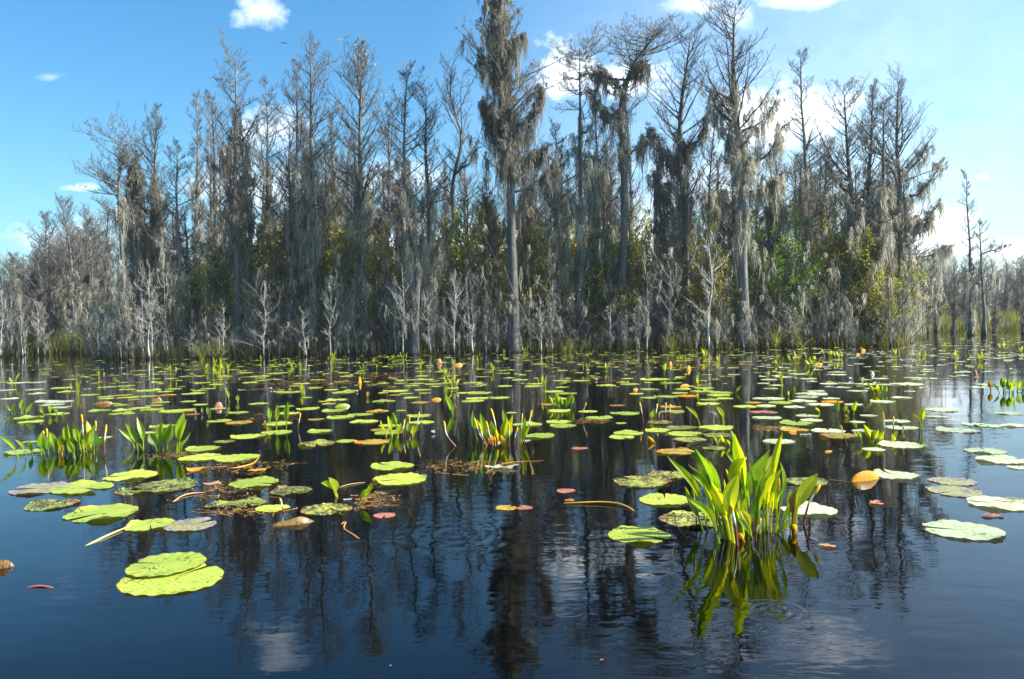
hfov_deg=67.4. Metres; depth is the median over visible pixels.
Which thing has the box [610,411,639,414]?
lily pad
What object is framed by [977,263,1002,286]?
cypress tree
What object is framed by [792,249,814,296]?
evergreen shrub
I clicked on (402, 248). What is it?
cypress tree
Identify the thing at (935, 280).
cypress tree
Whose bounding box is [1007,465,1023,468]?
lily pad
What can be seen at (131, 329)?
bare sapling
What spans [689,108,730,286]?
cypress tree
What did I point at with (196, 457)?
lily pad
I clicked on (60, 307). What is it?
cypress tree
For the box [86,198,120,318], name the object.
cypress tree
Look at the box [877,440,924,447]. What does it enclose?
lily pad
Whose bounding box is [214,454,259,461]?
lily pad
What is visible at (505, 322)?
bare sapling
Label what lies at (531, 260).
evergreen shrub
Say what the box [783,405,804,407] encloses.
lily pad
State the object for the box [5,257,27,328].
cypress tree
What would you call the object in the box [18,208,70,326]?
cypress tree
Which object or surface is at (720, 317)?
bare sapling
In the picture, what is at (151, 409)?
lily pad
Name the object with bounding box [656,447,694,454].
lily pad
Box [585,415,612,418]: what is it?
lily pad
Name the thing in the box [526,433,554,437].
lily pad
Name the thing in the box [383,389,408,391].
lily pad
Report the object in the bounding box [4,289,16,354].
bare sapling
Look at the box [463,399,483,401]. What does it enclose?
lily pad
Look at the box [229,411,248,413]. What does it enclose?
lily pad
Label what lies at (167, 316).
evergreen shrub
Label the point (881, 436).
golden club
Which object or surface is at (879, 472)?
lily pad
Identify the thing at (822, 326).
bare sapling
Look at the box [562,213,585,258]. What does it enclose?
evergreen shrub
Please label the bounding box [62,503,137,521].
lily pad
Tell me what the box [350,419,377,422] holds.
lily pad
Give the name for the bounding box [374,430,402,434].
lily pad
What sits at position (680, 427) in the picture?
lily pad
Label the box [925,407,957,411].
lily pad
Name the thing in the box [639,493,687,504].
lily pad
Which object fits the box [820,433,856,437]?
lily pad
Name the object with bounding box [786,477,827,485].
lily pad
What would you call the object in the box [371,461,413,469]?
lily pad
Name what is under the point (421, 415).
lily pad
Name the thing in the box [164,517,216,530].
lily pad
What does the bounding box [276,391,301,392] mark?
lily pad
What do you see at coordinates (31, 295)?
cypress tree
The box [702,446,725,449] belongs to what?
lily pad
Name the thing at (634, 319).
bare sapling
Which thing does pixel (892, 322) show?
bare sapling
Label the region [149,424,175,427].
lily pad
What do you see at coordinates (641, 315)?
evergreen shrub
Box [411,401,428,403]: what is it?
lily pad
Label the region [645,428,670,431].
lily pad
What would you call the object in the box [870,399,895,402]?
lily pad
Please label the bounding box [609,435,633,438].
lily pad
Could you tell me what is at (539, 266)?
evergreen shrub
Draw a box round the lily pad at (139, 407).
[128,407,150,408]
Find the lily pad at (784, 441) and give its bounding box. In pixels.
[763,439,795,443]
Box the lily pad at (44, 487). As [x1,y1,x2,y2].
[8,481,68,494]
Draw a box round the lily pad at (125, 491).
[114,487,153,494]
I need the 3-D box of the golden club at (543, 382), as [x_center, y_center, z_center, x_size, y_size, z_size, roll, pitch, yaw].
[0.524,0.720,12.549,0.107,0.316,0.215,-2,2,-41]
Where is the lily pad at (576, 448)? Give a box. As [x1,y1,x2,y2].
[571,447,587,449]
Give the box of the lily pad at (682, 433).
[667,431,701,435]
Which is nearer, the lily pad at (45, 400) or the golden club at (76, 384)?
the lily pad at (45, 400)
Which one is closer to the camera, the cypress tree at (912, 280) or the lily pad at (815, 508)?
the lily pad at (815, 508)
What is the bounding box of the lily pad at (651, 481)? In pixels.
[613,475,671,487]
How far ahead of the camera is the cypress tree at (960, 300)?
64.93 m
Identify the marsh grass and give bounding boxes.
[0,327,116,354]
[915,308,1022,331]
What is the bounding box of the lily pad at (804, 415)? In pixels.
[796,414,817,416]
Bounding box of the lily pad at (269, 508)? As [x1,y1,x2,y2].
[255,504,289,511]
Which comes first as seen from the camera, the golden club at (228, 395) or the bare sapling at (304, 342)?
the golden club at (228, 395)
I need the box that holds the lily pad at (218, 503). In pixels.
[204,500,234,507]
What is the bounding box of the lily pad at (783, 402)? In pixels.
[769,401,792,403]
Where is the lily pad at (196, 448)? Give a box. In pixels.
[185,445,220,451]
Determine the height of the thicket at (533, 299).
5.798 m
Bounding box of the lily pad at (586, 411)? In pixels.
[578,410,596,412]
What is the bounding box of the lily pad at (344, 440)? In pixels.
[336,439,356,442]
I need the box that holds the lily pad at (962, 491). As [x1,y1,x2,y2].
[925,485,981,496]
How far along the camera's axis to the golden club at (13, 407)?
10.59 m
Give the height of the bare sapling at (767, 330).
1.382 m
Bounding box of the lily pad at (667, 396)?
[654,395,677,397]
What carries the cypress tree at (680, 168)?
in the water
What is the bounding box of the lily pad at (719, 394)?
[708,394,729,395]
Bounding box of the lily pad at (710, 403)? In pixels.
[697,402,719,404]
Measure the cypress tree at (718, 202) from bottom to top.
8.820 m
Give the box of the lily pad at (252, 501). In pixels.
[228,497,266,506]
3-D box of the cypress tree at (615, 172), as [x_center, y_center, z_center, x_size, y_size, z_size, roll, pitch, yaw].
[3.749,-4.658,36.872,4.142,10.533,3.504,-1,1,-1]
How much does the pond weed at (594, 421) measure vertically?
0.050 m
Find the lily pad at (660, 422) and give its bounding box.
[647,420,672,423]
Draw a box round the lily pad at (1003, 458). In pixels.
[975,454,1023,463]
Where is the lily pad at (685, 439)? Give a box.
[673,437,706,441]
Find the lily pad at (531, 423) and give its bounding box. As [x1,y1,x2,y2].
[512,421,541,425]
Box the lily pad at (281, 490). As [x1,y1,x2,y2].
[270,485,312,494]
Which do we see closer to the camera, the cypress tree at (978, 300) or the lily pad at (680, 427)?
the lily pad at (680, 427)
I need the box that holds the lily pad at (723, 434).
[701,432,729,436]
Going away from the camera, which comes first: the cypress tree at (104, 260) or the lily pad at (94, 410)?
the lily pad at (94, 410)
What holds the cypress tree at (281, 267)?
on the ground at (500, 349)
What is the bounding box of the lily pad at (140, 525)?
[124,518,175,530]
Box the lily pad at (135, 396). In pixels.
[118,395,138,397]
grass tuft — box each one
[187,338,213,358]
[194,330,238,358]
[563,338,578,351]
[661,331,682,349]
[765,323,787,348]
[792,332,812,347]
[858,331,875,345]
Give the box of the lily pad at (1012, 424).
[1000,423,1023,426]
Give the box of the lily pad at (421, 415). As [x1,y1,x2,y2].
[406,414,431,416]
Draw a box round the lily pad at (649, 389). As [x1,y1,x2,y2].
[641,388,659,389]
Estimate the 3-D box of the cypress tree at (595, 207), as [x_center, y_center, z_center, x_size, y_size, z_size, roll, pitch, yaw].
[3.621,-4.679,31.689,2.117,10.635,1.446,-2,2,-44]
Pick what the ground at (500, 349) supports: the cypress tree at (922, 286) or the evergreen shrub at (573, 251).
the evergreen shrub at (573, 251)
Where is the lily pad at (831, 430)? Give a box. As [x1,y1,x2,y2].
[811,428,844,432]
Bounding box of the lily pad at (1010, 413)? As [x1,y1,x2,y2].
[993,411,1021,414]
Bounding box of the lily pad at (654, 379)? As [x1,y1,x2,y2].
[640,378,669,379]
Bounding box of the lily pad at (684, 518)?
[659,510,721,526]
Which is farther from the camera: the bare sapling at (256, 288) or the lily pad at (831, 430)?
the bare sapling at (256, 288)
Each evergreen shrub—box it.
[87,289,149,341]
[144,267,194,356]
[160,274,199,331]
[162,254,208,341]
[171,266,210,318]
[189,251,243,346]
[199,250,210,305]
[208,208,262,287]
[210,243,269,332]
[221,238,261,329]
[224,221,284,353]
[257,188,302,282]
[257,261,289,350]
[273,200,320,296]
[281,267,322,348]
[308,213,356,349]
[318,303,354,352]
[322,218,373,351]
[325,206,379,347]
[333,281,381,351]
[348,217,402,352]
[375,257,411,344]
[406,291,444,352]
[424,266,463,341]
[435,268,458,345]
[436,190,503,341]
[440,246,480,341]
[472,252,507,334]
[473,221,518,280]
[480,260,521,350]
[497,212,546,340]
[498,227,548,326]
[517,219,569,349]
[517,255,550,344]
[540,201,586,255]
[548,222,578,332]
[557,216,619,346]
[557,254,578,326]
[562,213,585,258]
[587,313,609,349]
[593,216,651,345]
[609,231,649,310]
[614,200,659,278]
[614,221,662,339]
[627,278,657,347]
[658,240,696,339]
[667,277,699,347]
[675,211,728,347]
[680,187,754,299]
[691,282,730,346]
[694,232,749,338]
[727,275,765,333]
[747,194,810,315]
[747,230,757,304]
[756,231,827,344]
[764,280,795,344]
[772,317,802,346]
[784,237,821,315]
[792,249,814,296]
[795,241,835,337]
[808,244,843,341]
[819,190,883,333]
[849,224,931,344]
[851,267,895,326]
[855,281,899,344]
[942,298,952,314]
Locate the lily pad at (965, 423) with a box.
[961,422,983,425]
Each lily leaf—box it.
[0,560,13,568]
[95,401,111,403]
[151,396,161,401]
[214,402,222,407]
[272,517,313,526]
[335,403,349,406]
[851,471,878,481]
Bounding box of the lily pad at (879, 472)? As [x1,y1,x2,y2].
[873,468,919,478]
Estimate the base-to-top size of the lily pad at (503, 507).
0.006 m
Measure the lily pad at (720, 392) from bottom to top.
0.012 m
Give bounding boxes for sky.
[0,0,1023,294]
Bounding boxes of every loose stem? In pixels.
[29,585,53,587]
[85,524,132,545]
[173,492,204,501]
[341,521,357,537]
[569,501,634,510]
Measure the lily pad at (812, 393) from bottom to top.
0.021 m
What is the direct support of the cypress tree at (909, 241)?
in the water
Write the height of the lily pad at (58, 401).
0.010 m
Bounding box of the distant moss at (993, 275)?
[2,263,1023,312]
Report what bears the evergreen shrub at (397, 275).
on the ground at (500, 349)
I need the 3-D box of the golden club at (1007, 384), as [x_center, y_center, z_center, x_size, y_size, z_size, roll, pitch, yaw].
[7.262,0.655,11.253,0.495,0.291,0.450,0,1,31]
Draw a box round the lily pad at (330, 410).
[322,409,347,411]
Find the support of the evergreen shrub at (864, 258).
on the water
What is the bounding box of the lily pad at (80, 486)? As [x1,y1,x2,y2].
[49,479,113,493]
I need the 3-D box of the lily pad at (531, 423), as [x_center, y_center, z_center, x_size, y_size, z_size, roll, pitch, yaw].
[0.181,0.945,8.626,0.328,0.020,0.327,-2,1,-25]
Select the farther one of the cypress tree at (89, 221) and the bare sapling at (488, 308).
the cypress tree at (89, 221)
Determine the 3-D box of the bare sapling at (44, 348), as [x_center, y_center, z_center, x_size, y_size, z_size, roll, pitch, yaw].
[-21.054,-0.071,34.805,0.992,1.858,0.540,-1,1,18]
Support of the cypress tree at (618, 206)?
on the ground at (500, 349)
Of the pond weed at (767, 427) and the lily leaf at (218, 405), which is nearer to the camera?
the pond weed at (767, 427)
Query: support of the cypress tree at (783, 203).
on the ground at (500, 349)
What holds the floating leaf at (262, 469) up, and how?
on the water
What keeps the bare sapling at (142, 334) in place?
on the water
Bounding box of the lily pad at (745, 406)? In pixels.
[733,405,755,407]
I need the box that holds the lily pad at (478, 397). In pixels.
[466,397,488,398]
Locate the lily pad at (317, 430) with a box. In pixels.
[307,429,331,432]
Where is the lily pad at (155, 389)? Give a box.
[132,388,161,391]
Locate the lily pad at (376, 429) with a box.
[371,428,387,430]
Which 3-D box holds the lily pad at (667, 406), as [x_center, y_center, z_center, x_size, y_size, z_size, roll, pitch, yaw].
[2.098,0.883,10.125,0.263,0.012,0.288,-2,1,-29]
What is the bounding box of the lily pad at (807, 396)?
[795,396,816,397]
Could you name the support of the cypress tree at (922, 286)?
in the water
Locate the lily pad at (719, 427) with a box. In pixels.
[699,425,732,429]
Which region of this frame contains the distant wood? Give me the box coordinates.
[2,262,1021,315]
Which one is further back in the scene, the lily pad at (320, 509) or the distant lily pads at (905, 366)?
the distant lily pads at (905, 366)
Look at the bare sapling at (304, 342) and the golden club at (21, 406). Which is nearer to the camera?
the golden club at (21, 406)
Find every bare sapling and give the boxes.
[0,265,19,357]
[0,284,19,356]
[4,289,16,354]
[6,270,26,354]
[9,299,38,355]
[17,293,35,355]
[23,317,29,354]
[28,301,49,354]
[40,320,54,355]
[78,307,93,355]
[84,293,104,353]
[88,281,113,358]
[95,274,137,358]
[109,306,122,358]
[118,275,139,358]
[126,298,147,358]
[132,278,157,358]
[137,261,159,358]
[139,290,154,356]
[152,274,177,357]
[175,283,200,355]
[183,325,200,357]
[199,293,214,357]
[211,298,229,356]
[240,273,270,354]
[241,283,260,338]
[248,310,263,353]
[250,292,277,356]
[266,283,296,356]
[295,308,311,356]
[306,313,317,353]
[316,320,331,355]
[320,271,339,353]
[322,233,367,354]
[323,286,359,354]
[324,227,350,354]
[330,317,348,355]
[339,293,367,354]
[341,293,360,353]
[342,317,359,354]
[355,317,369,354]
[366,319,377,354]
[368,279,396,352]
[385,254,420,354]
[388,279,407,353]
[388,289,406,353]
[418,288,437,353]
[422,267,436,347]
[429,292,442,343]
[433,301,449,353]
[437,306,450,353]
[440,272,466,353]
[441,315,453,338]
[448,272,483,349]
[462,298,479,353]
[469,287,480,341]
[481,276,492,351]
[481,297,496,352]
[482,322,493,351]
[493,319,503,352]
[501,297,521,337]
[521,305,534,351]
[525,293,547,351]
[538,280,559,350]
[543,314,550,351]
[549,313,559,345]
[583,307,594,344]
[597,327,606,350]
[598,234,620,349]
[601,303,620,350]
[604,322,615,350]
[620,309,628,349]
[629,305,644,349]
[631,275,657,350]
[657,262,687,347]
[677,295,689,348]
[686,232,735,349]
[691,306,704,348]
[709,289,724,344]
[719,310,737,347]
[722,265,732,335]
[730,307,738,334]
[737,320,747,347]
[745,309,757,348]
[763,316,769,347]
[779,306,802,346]
[784,263,812,343]
[785,314,799,347]
[801,325,810,346]
[814,285,834,346]
[816,308,832,344]
[827,276,859,346]
[843,304,855,342]
[843,322,862,346]
[844,320,859,346]
[877,277,911,345]
[886,301,897,344]
[894,316,906,342]
[900,286,918,344]
[900,300,914,342]
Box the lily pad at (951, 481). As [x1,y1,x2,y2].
[927,477,976,485]
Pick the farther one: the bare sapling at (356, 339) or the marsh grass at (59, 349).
the marsh grass at (59, 349)
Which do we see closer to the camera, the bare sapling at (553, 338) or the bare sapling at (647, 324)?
the bare sapling at (647, 324)
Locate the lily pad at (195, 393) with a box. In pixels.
[184,392,204,393]
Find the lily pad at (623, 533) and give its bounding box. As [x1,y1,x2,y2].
[608,525,670,542]
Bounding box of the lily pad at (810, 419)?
[800,418,822,420]
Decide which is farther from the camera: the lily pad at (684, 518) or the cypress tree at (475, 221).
the cypress tree at (475, 221)
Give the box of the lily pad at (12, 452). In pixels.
[4,448,42,454]
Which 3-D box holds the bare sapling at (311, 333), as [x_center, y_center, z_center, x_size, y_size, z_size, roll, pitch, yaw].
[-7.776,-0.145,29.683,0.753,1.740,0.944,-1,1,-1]
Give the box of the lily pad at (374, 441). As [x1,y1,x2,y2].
[354,439,388,443]
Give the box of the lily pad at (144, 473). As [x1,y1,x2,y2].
[102,469,157,480]
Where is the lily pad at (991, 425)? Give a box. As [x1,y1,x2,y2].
[974,424,1002,426]
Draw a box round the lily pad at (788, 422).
[779,419,814,424]
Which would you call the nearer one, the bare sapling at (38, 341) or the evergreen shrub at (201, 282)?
the evergreen shrub at (201, 282)
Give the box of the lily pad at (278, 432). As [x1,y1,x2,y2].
[260,430,291,434]
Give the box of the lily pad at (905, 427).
[885,425,918,429]
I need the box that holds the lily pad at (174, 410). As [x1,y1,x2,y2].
[159,409,194,412]
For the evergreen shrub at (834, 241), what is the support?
on the water
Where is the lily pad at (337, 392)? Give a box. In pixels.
[332,391,355,393]
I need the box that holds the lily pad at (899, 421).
[884,419,910,422]
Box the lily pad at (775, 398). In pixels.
[757,397,784,399]
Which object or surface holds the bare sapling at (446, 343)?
on the water
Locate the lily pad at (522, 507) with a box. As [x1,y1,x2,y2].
[516,505,532,509]
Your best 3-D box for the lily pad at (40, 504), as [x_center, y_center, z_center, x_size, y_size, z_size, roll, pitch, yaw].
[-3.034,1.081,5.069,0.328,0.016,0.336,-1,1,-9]
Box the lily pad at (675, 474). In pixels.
[648,470,683,478]
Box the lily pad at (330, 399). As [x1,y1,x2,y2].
[327,398,346,400]
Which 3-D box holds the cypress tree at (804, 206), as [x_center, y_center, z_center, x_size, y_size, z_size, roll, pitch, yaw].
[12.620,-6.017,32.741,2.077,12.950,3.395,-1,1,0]
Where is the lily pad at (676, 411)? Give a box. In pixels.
[660,410,683,412]
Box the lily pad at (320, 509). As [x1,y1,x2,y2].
[301,503,351,514]
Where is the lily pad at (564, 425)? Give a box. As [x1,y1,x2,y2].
[550,424,575,427]
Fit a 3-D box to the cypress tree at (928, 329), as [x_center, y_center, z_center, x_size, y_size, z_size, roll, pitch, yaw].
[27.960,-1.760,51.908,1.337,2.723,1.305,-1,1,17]
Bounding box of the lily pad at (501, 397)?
[491,396,508,398]
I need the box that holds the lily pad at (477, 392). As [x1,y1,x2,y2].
[467,391,491,393]
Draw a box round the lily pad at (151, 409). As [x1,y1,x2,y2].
[140,408,163,410]
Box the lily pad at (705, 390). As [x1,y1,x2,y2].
[691,389,713,391]
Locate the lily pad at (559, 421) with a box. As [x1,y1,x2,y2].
[546,420,571,423]
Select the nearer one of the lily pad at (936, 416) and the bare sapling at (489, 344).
the lily pad at (936, 416)
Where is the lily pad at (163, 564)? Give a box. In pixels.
[125,552,206,576]
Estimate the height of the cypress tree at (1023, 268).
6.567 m
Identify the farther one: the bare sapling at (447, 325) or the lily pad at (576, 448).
the bare sapling at (447, 325)
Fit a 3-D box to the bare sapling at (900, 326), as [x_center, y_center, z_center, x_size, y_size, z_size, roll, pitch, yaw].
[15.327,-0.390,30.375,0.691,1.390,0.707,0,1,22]
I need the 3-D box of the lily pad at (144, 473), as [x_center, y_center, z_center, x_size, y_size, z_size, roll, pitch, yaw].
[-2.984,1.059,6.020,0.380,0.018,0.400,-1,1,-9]
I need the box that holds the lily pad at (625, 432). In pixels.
[614,430,642,434]
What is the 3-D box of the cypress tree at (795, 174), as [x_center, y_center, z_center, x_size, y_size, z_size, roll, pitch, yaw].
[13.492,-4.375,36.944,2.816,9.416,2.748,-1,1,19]
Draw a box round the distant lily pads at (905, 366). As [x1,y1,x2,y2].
[758,336,1023,391]
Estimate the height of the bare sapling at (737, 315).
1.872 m
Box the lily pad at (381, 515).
[373,513,394,517]
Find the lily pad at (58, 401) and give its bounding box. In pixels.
[45,400,71,402]
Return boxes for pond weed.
[153,451,195,458]
[169,478,283,499]
[182,459,295,472]
[194,506,297,516]
[216,411,297,421]
[234,369,482,388]
[241,381,357,394]
[339,490,407,514]
[417,458,523,475]
[560,356,745,371]
[577,418,611,423]
[747,423,791,431]
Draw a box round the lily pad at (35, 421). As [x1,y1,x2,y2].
[18,420,43,422]
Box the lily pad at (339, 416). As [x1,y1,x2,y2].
[327,415,354,418]
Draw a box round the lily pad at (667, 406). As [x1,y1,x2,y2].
[660,405,680,407]
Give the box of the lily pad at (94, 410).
[88,409,110,411]
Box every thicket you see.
[43,211,970,357]
[74,235,917,358]
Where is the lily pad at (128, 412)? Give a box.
[110,411,134,414]
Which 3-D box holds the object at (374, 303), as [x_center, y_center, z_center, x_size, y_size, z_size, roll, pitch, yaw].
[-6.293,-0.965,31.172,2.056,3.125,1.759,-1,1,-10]
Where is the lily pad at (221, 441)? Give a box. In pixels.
[214,440,234,442]
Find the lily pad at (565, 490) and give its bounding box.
[557,488,575,492]
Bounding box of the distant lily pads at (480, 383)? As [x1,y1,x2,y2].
[0,341,1009,391]
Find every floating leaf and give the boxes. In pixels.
[186,467,206,470]
[204,480,220,484]
[247,468,265,470]
[485,464,518,468]
[984,513,1000,515]
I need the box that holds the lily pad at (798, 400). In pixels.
[790,399,815,401]
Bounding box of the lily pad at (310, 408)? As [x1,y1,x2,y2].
[296,407,319,409]
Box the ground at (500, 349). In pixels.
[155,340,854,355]
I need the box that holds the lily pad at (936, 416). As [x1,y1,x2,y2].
[927,415,947,417]
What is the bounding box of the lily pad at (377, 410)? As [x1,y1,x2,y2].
[366,409,388,411]
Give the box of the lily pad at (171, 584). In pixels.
[116,563,223,595]
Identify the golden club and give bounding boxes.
[0,435,32,457]
[5,403,15,414]
[9,373,19,384]
[19,399,32,414]
[37,414,106,458]
[39,405,64,415]
[70,380,80,394]
[118,413,190,451]
[166,364,175,376]
[195,407,209,416]
[213,363,220,376]
[215,359,232,371]
[226,389,238,401]
[263,402,300,430]
[321,477,338,496]
[359,483,372,503]
[380,412,419,437]
[444,375,459,387]
[444,421,455,445]
[445,394,458,416]
[471,409,531,445]
[537,375,546,392]
[548,392,573,407]
[649,402,670,419]
[667,433,820,545]
[686,406,700,425]
[696,371,699,387]
[710,406,723,424]
[711,430,733,445]
[779,371,782,386]
[787,351,800,363]
[805,357,820,367]
[833,350,842,359]
[835,400,856,416]
[854,413,904,442]
[867,382,887,393]
[910,408,924,430]
[920,351,925,363]
[955,349,966,359]
[988,375,1023,393]
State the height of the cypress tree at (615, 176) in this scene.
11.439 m
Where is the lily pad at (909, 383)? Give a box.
[890,382,923,385]
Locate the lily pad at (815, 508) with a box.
[781,501,837,514]
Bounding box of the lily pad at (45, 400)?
[35,400,57,401]
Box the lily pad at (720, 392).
[710,391,729,393]
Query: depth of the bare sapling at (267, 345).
29.27 m
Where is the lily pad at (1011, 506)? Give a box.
[966,495,1023,510]
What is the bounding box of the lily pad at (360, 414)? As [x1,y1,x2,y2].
[348,413,372,415]
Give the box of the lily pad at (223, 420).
[207,419,230,421]
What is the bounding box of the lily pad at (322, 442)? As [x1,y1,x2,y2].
[298,439,334,446]
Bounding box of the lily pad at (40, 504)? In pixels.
[24,498,79,510]
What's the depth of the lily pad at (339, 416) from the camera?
9.63 m
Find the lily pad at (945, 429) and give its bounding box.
[936,426,980,432]
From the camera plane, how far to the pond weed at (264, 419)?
9.76 m
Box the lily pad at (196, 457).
[178,453,223,460]
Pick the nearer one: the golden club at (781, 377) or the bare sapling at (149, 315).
the golden club at (781, 377)
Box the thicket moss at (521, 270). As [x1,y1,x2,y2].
[44,215,970,356]
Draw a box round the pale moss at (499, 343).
[72,263,911,358]
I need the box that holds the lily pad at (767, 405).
[756,404,775,406]
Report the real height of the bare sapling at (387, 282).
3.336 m
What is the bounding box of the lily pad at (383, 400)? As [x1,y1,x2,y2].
[372,399,394,401]
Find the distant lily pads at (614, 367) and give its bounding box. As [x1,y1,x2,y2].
[0,338,1000,389]
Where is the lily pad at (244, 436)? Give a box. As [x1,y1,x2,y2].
[230,433,265,438]
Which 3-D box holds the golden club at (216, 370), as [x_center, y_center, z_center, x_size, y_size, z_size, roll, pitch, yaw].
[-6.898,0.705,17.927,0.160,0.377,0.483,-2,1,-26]
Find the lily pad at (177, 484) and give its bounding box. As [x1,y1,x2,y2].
[132,477,196,491]
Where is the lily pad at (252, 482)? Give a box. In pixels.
[228,476,278,487]
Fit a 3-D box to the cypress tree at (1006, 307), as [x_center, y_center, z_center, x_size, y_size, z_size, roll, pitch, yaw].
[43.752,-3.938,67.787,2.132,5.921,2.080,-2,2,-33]
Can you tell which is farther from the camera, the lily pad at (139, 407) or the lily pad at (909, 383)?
the lily pad at (909, 383)
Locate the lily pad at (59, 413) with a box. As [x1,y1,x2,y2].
[44,412,68,414]
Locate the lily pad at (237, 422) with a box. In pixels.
[226,420,252,423]
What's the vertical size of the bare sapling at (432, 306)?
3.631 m
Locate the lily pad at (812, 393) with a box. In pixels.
[795,391,827,394]
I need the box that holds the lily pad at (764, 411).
[749,410,770,412]
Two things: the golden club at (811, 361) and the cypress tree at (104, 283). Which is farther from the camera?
the cypress tree at (104, 283)
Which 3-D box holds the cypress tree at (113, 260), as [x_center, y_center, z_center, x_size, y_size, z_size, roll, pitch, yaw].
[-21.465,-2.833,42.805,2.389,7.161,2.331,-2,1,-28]
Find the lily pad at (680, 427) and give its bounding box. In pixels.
[666,425,698,429]
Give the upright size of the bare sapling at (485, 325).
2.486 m
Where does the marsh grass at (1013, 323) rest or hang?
on the right marsh
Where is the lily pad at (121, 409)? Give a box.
[112,408,135,410]
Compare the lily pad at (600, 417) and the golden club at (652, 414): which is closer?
the golden club at (652, 414)
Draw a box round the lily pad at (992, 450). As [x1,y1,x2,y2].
[963,447,1006,453]
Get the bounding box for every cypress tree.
[0,233,63,353]
[0,251,29,341]
[0,257,27,337]
[0,267,20,341]
[2,261,33,331]
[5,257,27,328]
[8,267,29,332]
[11,243,55,339]
[15,250,48,345]
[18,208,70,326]
[22,236,98,347]
[23,229,69,273]
[25,288,32,334]
[27,242,84,353]
[41,230,69,282]
[43,242,79,325]
[48,191,94,353]
[48,228,98,346]
[59,222,111,338]
[59,229,99,327]
[59,250,79,329]
[64,221,119,328]
[70,208,113,328]
[71,112,151,358]
[74,202,118,283]
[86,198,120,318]
[87,224,119,255]
[89,230,118,321]
[102,232,131,317]
[110,219,132,294]
[113,100,178,352]
[114,146,172,357]
[114,159,188,287]
[142,138,215,356]
[152,212,199,355]
[161,220,184,272]
[172,91,210,272]
[173,199,218,354]
[187,88,230,293]
[188,154,227,289]
[194,165,231,282]
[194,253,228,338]
[196,29,272,355]
[196,153,264,351]
[218,123,279,354]
[237,118,284,258]
[239,74,303,350]
[251,173,308,306]
[256,152,287,256]
[258,59,324,354]
[266,110,344,353]
[273,120,321,228]
[274,123,343,334]
[280,30,346,354]
[304,142,344,349]
[307,33,400,353]
[313,107,378,339]
[314,144,364,235]
[320,113,362,240]
[324,155,346,224]
[328,158,403,348]
[334,134,377,234]
[352,164,378,266]
[360,59,449,354]
[365,97,411,348]
[368,170,393,257]
[384,159,423,347]
[394,174,424,341]
[397,83,467,352]
[408,180,443,295]
[421,180,447,274]
[432,44,483,350]
[433,162,451,272]
[435,161,481,289]
[441,163,491,274]
[455,0,573,352]
[468,173,506,349]
[470,193,480,243]
[481,171,505,239]
[499,145,574,268]
[499,182,522,250]
[505,190,551,345]
[515,147,561,229]
[515,170,535,241]
[516,164,565,228]
[523,117,596,350]
[536,20,620,349]
[546,127,636,236]
[552,159,570,250]
[564,141,605,328]
[565,157,586,238]
[572,97,613,348]
[572,147,620,345]
[576,11,711,349]
[592,151,635,240]
[600,141,641,223]
[610,129,650,242]
[612,178,659,246]
[615,155,645,233]
[640,14,719,347]
[643,144,697,348]
[647,140,700,228]
[657,175,728,260]
[675,197,695,262]
[676,0,792,347]
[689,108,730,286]
[705,180,750,340]
[707,153,731,341]
[722,137,791,235]
[729,150,765,266]
[747,158,797,345]
[760,145,812,275]
[762,151,819,273]
[777,47,835,338]
[777,134,845,243]
[782,153,831,262]
[786,152,817,254]
[799,135,873,339]
[800,74,888,345]
[808,136,866,338]
[835,163,860,336]
[845,95,912,344]
[850,61,956,338]
[850,76,900,344]
[873,191,913,342]
[887,163,946,333]
[893,180,919,270]
[896,238,935,331]
[909,246,944,337]
[918,294,937,331]
[921,252,953,299]
[921,266,935,307]
[921,269,936,310]
[923,264,947,309]
[927,267,957,331]
[939,259,946,308]
[943,268,968,332]
[946,256,957,309]
[949,268,977,310]
[949,270,979,332]
[950,281,962,313]
[954,169,982,335]
[958,254,985,278]
[958,293,980,328]
[959,288,978,332]
[964,260,988,291]
[965,259,986,310]
[966,218,1012,334]
[972,267,983,313]
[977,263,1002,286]
[984,280,994,309]
[985,269,1000,307]
[985,288,1010,333]
[986,255,1002,295]
[986,292,1011,331]
[995,261,1019,312]
[996,258,1018,314]
[996,262,1019,313]
[1003,265,1023,312]
[1004,279,1023,316]
[1005,254,1023,314]
[1009,257,1023,305]
[1013,289,1023,333]
[1017,256,1023,299]
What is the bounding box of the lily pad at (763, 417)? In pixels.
[753,416,773,418]
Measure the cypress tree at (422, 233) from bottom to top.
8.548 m
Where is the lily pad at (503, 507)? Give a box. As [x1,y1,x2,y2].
[496,505,515,509]
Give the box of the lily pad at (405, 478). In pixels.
[372,472,426,484]
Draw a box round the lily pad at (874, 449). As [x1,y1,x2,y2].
[862,447,885,450]
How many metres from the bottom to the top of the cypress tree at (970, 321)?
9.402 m
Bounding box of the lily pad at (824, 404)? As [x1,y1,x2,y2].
[809,403,833,405]
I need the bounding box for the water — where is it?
[0,330,1023,678]
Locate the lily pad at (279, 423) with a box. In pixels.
[263,421,291,425]
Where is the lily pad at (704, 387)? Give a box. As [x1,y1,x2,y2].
[695,387,712,388]
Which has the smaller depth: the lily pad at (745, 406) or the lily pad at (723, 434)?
the lily pad at (723, 434)
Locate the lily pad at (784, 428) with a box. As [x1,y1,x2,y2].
[780,426,808,430]
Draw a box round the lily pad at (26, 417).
[13,415,43,418]
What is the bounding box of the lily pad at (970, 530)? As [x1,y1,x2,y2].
[922,519,1005,539]
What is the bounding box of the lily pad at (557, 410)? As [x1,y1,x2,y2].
[549,409,569,411]
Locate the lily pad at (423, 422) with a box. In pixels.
[410,420,433,423]

